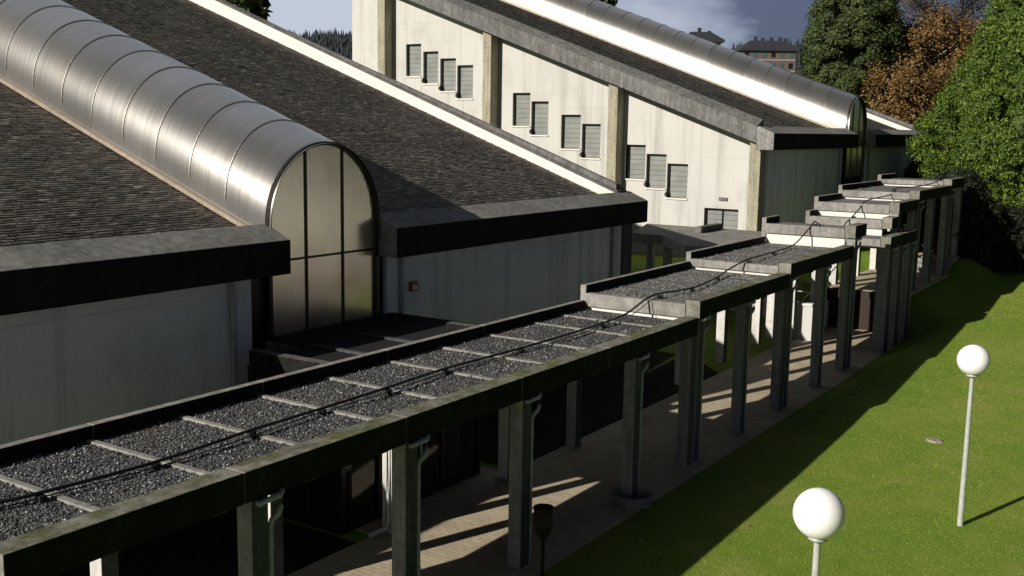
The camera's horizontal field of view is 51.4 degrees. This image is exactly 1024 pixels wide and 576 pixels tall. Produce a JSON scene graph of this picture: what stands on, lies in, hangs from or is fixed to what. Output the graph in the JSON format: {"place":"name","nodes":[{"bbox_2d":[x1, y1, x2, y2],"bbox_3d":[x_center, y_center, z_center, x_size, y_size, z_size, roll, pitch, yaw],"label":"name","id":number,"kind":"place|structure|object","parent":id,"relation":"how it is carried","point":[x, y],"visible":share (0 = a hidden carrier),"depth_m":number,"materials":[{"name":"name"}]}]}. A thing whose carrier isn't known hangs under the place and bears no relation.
{"place":"outdoors","nodes":[
{"label":"outdoors","id":0,"kind":"place"},
{"bbox_2d":[355,467,497,533],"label":"porch floor","id":1,"kind":"structure","parent":0,"point":[485,475],"depth_m":19.84,"materials":[{"name":"beige concrete"}]},
{"bbox_2d":[248,312,480,534],"bbox_3d":[-2.623,2.287,19.913,3.165,2.980,4.980,7,10,33],"label":"entrance porch","id":2,"kind":"object","parent":1,"relation":"on","point":[344,500],"visible":0.36,"depth_m":18.92,"materials":[{"name":"concrete"}]},
{"bbox_2d":[254,377,475,525],"bbox_3d":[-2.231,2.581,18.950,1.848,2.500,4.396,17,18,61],"label":"window pane","id":3,"kind":"structure","parent":2,"relation":"in","point":[460,440],"depth_m":18.23,"materials":[{"name":"black glass"}]},
{"bbox_2d":[417,432,439,492],"bbox_3d":[-1.531,2.845,19.521,0.118,2.030,0.750,7,10,33],"label":"door","id":4,"kind":"structure","parent":2,"relation":"in","point":[430,466],"depth_m":19.67,"materials":[{"name":"black glass"}]},
{"bbox_2d":[287,326,909,575],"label":"path","id":5,"kind":"structure","parent":0,"point":[569,483],"depth_m":20.54,"materials":[{"name":"beige concrete"}]},
{"bbox_2d":[0,300,698,575],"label":"walkway canopy","id":6,"kind":"object","parent":5,"relation":"on","point":[99,527],"visible":0.95,"depth_m":13.98,"materials":[{"name":"concrete"}]},
{"bbox_2d":[0,177,944,508],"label":"roof cable","id":7,"kind":"object","parent":6,"relation":"on","point":[152,465],"visible":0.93,"depth_m":14.14,"materials":[{"name":"black rubber"}]},
{"bbox_2d":[611,487,653,508],"bbox_3d":[2.207,3.882,19.507,0.800,0.240,0.800,7,10,33],"label":"drain basin","id":8,"kind":"object","parent":5,"relation":"on","point":[642,499],"visible":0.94,"depth_m":19.28,"materials":[{"name":"concrete"}]},
{"bbox_2d":[580,261,789,462],"bbox_3d":[4.106,1.467,24.517,2.839,3.470,5.390,7,10,33],"label":"walkway canopy","id":9,"kind":"object","parent":5,"relation":"on","point":[623,294],"visible":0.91,"depth_m":23.76,"materials":[{"name":"concrete"}]},
{"bbox_2d":[686,236,853,407],"bbox_3d":[7.081,0.727,28.934,2.839,3.700,5.340,7,10,33],"label":"walkway canopy","id":10,"kind":"object","parent":5,"relation":"on","point":[795,261],"visible":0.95,"depth_m":28.45,"materials":[{"name":"concrete"}]},
{"bbox_2d":[761,215,866,367],"bbox_3d":[8.891,0.074,31.586,2.839,4.250,1.170,7,10,33],"label":"walkway canopy","id":11,"kind":"object","parent":5,"relation":"on","point":[775,230],"visible":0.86,"depth_m":30.86,"materials":[{"name":"concrete"}]},
{"bbox_2d":[791,229,917,352],"bbox_3d":[11.066,-0.090,34.560,3.189,3.750,3.320,7,10,33],"label":"walkway canopy","id":12,"kind":"object","parent":5,"relation":"on","point":[896,250],"visible":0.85,"depth_m":33.30,"materials":[{"name":"concrete"}]},
{"bbox_2d":[805,209,897,235],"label":"walkway canopy","id":13,"kind":"object","parent":12,"relation":"on","point":[876,227],"visible":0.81,"depth_m":34.00,"materials":[{"name":"concrete"}]},
{"bbox_2d":[264,0,993,48],"label":"sky","id":14,"kind":"structure","parent":0,"point":[734,21],"materials":[{"name":"blue"}]},
{"bbox_2d":[265,151,1023,575],"bbox_3d":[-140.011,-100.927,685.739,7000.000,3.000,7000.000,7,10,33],"label":"lawn","id":15,"kind":"structure","parent":0,"point":[927,313],"depth_m":20.99,"materials":[{"name":"green plant"}]},
{"bbox_2d":[225,0,271,20],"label":"conifer tree","id":16,"kind":"object","parent":15,"relation":"on","point":[256,7],"visible":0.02,"depth_m":65.39,"materials":[{"name":"green plant"}]},
{"bbox_2d":[0,0,647,444],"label":"pavilion building","id":17,"kind":"structure","parent":15,"relation":"on","point":[190,190],"depth_m":21.25,"materials":[{"name":"concrete"}]},
{"bbox_2d":[265,141,378,337],"bbox_3d":[-3.641,-0.939,20.738,0.145,3.816,3.049,7,10,33],"label":"arched window","id":18,"kind":"structure","parent":17,"relation":"in","point":[325,202],"depth_m":20.73,"materials":[{"name":"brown glass"}]},
{"bbox_2d":[533,503,553,575],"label":"lamp post","id":19,"kind":"object","parent":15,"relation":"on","point":[543,520],"visible":1,"depth_m":16.03,"materials":[{"name":"black metal"}]},
{"bbox_2d":[600,0,617,5],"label":"conifer tree","id":20,"kind":"object","parent":15,"relation":"on","point":[612,2],"visible":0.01,"depth_m":89.50,"materials":[{"name":"green plant"}]},
{"bbox_2d":[352,0,920,256],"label":"pavilion building","id":21,"kind":"structure","parent":15,"relation":"on","point":[672,126],"depth_m":46.23,"materials":[{"name":"concrete"}]},
{"bbox_2d":[405,44,421,77],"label":"window","id":22,"kind":"structure","parent":21,"relation":"in","point":[414,50],"depth_m":49.50,"materials":[{"name":"grey glass"}]},
{"bbox_2d":[421,51,438,84],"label":"window","id":23,"kind":"structure","parent":21,"relation":"in","point":[431,58],"depth_m":49.01,"materials":[{"name":"grey glass"}]},
{"bbox_2d":[438,58,455,92],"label":"window","id":24,"kind":"structure","parent":21,"relation":"in","point":[448,65],"depth_m":48.52,"materials":[{"name":"grey glass"}]},
{"bbox_2d":[455,65,472,99],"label":"window","id":25,"kind":"structure","parent":21,"relation":"in","point":[465,85],"depth_m":48.05,"materials":[{"name":"grey glass"}]},
{"bbox_2d":[511,93,529,127],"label":"window","id":26,"kind":"structure","parent":21,"relation":"in","point":[521,101],"depth_m":46.56,"materials":[{"name":"grey glass"}]},
{"bbox_2d":[529,101,548,136],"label":"window","id":27,"kind":"structure","parent":21,"relation":"in","point":[540,108],"depth_m":46.10,"materials":[{"name":"grey glass"}]},
{"bbox_2d":[560,115,580,150],"bbox_3d":[2.552,-6.616,45.218,1.006,1.509,0.301,7,10,33],"label":"window","id":28,"kind":"structure","parent":21,"relation":"in","point":[571,128],"depth_m":45.32,"materials":[{"name":"grey glass"}]},
{"bbox_2d":[579,124,600,159],"bbox_3d":[3.358,-6.159,44.742,0.985,1.498,0.301,7,10,33],"label":"window","id":29,"kind":"structure","parent":21,"relation":"in","point":[591,132],"depth_m":44.83,"materials":[{"name":"grey glass"}]},
{"bbox_2d":[623,145,645,180],"bbox_3d":[5.107,-5.162,43.710,0.985,1.467,0.301,7,10,33],"label":"window","id":30,"kind":"structure","parent":21,"relation":"in","point":[635,154],"depth_m":43.80,"materials":[{"name":"grey glass"}]},
{"bbox_2d":[644,154,666,189],"bbox_3d":[5.888,-4.733,43.247,0.985,1.447,0.301,7,10,33],"label":"window","id":31,"kind":"structure","parent":21,"relation":"in","point":[656,167],"depth_m":43.34,"materials":[{"name":"grey glass"}]},
{"bbox_2d":[664,164,687,199],"bbox_3d":[6.673,-4.284,42.784,0.996,1.447,0.301,7,10,33],"label":"window","id":32,"kind":"structure","parent":21,"relation":"in","point":[677,173],"depth_m":42.87,"materials":[{"name":"grey glass"}]},
{"bbox_2d":[705,208,738,229],"bbox_3d":[8.308,-2.063,42.096,1.452,2.198,0.145,7,10,33],"label":"window","id":33,"kind":"structure","parent":21,"relation":"in","point":[728,218],"depth_m":42.00,"materials":[{"name":"grey glass"}]},
{"bbox_2d":[842,96,865,179],"bbox_3d":[16.114,-7.048,49.860,0.145,3.827,3.028,7,10,33],"label":"arched window","id":34,"kind":"structure","parent":21,"relation":"in","point":[853,162],"depth_m":50.03,"materials":[{"name":"black glass"}]},
{"bbox_2d":[354,321,960,575],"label":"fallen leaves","id":35,"kind":"object","parent":15,"relation":"on","point":[640,540],"visible":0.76,"depth_m":19.29,"materials":[{"name":"brown plant"}]},
{"bbox_2d":[632,223,765,268],"bbox_3d":[6.210,-0.612,36.889,5.206,2.908,7.008,5,9,22],"label":"link canopy","id":36,"kind":"object","parent":15,"relation":"on","point":[682,240],"visible":0.5,"depth_m":36.79,"materials":[{"name":"concrete"}]},
{"bbox_2d":[688,28,724,44],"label":"apartment block","id":37,"kind":"structure","parent":15,"relation":"on","point":[710,36],"depth_m":265.56,"materials":[{"name":"grey"}]},
{"bbox_2d":[734,37,799,72],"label":"apartment block","id":38,"kind":"structure","parent":15,"relation":"on","point":[779,53],"depth_m":290.17,"materials":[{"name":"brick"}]},
{"bbox_2d":[729,262,840,340],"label":"stair wall","id":39,"kind":"structure","parent":15,"relation":"on","point":[804,319],"depth_m":34.47,"materials":[{"name":"white concrete"}]},
{"bbox_2d":[793,488,845,575],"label":"globe lamp","id":40,"kind":"object","parent":15,"relation":"on","point":[819,516],"visible":1,"depth_m":10.82,"materials":[{"name":"white"}]},
{"bbox_2d":[826,287,874,330],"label":"retaining wall","id":41,"kind":"structure","parent":15,"relation":"on","point":[863,310],"depth_m":36.39,"materials":[{"name":"brown brick"}]},
{"bbox_2d":[796,0,906,112],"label":"conifer tree","id":42,"kind":"object","parent":15,"relation":"on","point":[842,36],"visible":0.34,"depth_m":71.56,"materials":[{"name":"green plant"}]},
{"bbox_2d":[827,251,958,299],"bbox_3d":[14.915,-0.137,40.664,2.900,1.730,10.380,7,10,33],"label":"landing","id":43,"kind":"object","parent":15,"relation":"on","point":[866,280],"visible":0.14,"depth_m":38.80,"materials":[{"name":"beige concrete"}]},
{"bbox_2d":[810,193,918,302],"bbox_3d":[11.924,-0.973,36.102,2.770,4.260,2.620,7,10,33],"label":"walkway canopy","id":44,"kind":"object","parent":43,"relation":"on","point":[834,204],"visible":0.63,"depth_m":35.21,"materials":[{"name":"concrete"}]},
{"bbox_2d":[838,180,950,289],"bbox_3d":[14.099,-1.954,39.190,2.839,3.740,5.090,7,10,33],"label":"walkway canopy","id":45,"kind":"object","parent":43,"relation":"on","point":[867,190],"visible":0.77,"depth_m":38.40,"materials":[{"name":"concrete"}]},
{"bbox_2d":[851,51,959,153],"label":"autumn tree","id":46,"kind":"object","parent":15,"relation":"on","point":[908,96],"visible":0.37,"depth_m":70.36,"materials":[{"name":"brown plant"}]},
{"bbox_2d":[872,0,984,153],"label":"autumn tree","id":47,"kind":"object","parent":15,"relation":"on","point":[917,40],"visible":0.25,"depth_m":72.46,"materials":[{"name":"brown plant"}]},
{"bbox_2d":[900,156,958,226],"bbox_3d":[25.572,-4.026,53.568,11.627,5.341,3.800,7,10,33],"label":"hedge","id":48,"kind":"object","parent":15,"relation":"on","point":[911,171],"visible":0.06,"depth_m":55.27,"materials":[{"name":"green plant"}]},
{"bbox_2d":[926,437,942,443],"bbox_3d":[9.206,3.323,23.161,0.412,0.055,0.404,7,10,33],"label":"flat stone","id":49,"kind":"object","parent":15,"relation":"on","point":[934,440],"visible":1,"depth_m":23.08,"materials":[{"name":"stone"}]},
{"bbox_2d":[917,257,953,273],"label":"steps","id":50,"kind":"structure","parent":15,"relation":"on","point":[933,265],"depth_m":41.49,"materials":[{"name":"concrete"}]},
{"bbox_2d":[878,173,964,269],"bbox_3d":[16.181,-2.501,42.276,2.839,3.960,2.370,7,10,33],"label":"walkway canopy","id":51,"kind":"object","parent":50,"relation":"on","point":[955,183],"visible":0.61,"depth_m":41.68,"materials":[{"name":"concrete"}]},
{"bbox_2d":[890,0,991,148],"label":"bare tree","id":52,"kind":"object","parent":15,"relation":"on","point":[922,3],"visible":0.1,"depth_m":83.03,"materials":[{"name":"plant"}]},
{"bbox_2d":[900,167,1012,274],"bbox_3d":[18.407,-2.782,44.358,4.817,4.635,4.671,7,10,33],"label":"shrub","id":53,"kind":"object","parent":15,"relation":"on","point":[978,233],"visible":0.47,"depth_m":42.94,"materials":[{"name":"green plant"}]},
{"bbox_2d":[903,0,1023,210],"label":"conifer tree","id":54,"kind":"object","parent":15,"relation":"on","point":[989,129],"visible":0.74,"depth_m":47.12,"materials":[{"name":"green plant"}]},
{"bbox_2d":[957,345,990,525],"bbox_3d":[7.816,2.594,18.256,0.530,3.300,0.530,7,10,33],"label":"globe lamp","id":55,"kind":"object","parent":15,"relation":"on","point":[973,361],"visible":1,"depth_m":18.07,"materials":[{"name":"white metal"}]},
{"bbox_2d":[991,202,1023,272],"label":"shrub","id":56,"kind":"object","parent":15,"relation":"on","point":[1010,248],"visible":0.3,"depth_m":43.64,"materials":[{"name":"green plant"}]},
{"bbox_2d":[731,41,968,76],"bbox_3d":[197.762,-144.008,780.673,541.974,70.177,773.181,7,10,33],"label":"hills","id":57,"kind":"structure","parent":0,"point":[798,72],"depth_m":636.09,"materials":[{"name":"green plant"}]},
{"bbox_2d":[732,38,976,69],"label":"forest","id":58,"kind":"object","parent":57,"relation":"on","point":[798,46],"visible":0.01,"depth_m":674.05,"materials":[{"name":"green plant"}]},
{"bbox_3d":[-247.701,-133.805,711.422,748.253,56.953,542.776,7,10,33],"label":"hills","id":59,"kind":"structure","parent":0,"visible":0},
{"bbox_2d":[289,28,351,59],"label":"forest","id":60,"kind":"object","parent":59,"relation":"on","point":[335,38],"visible":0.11,"depth_m":593.24,"materials":[{"name":"green plant"}]}
]}

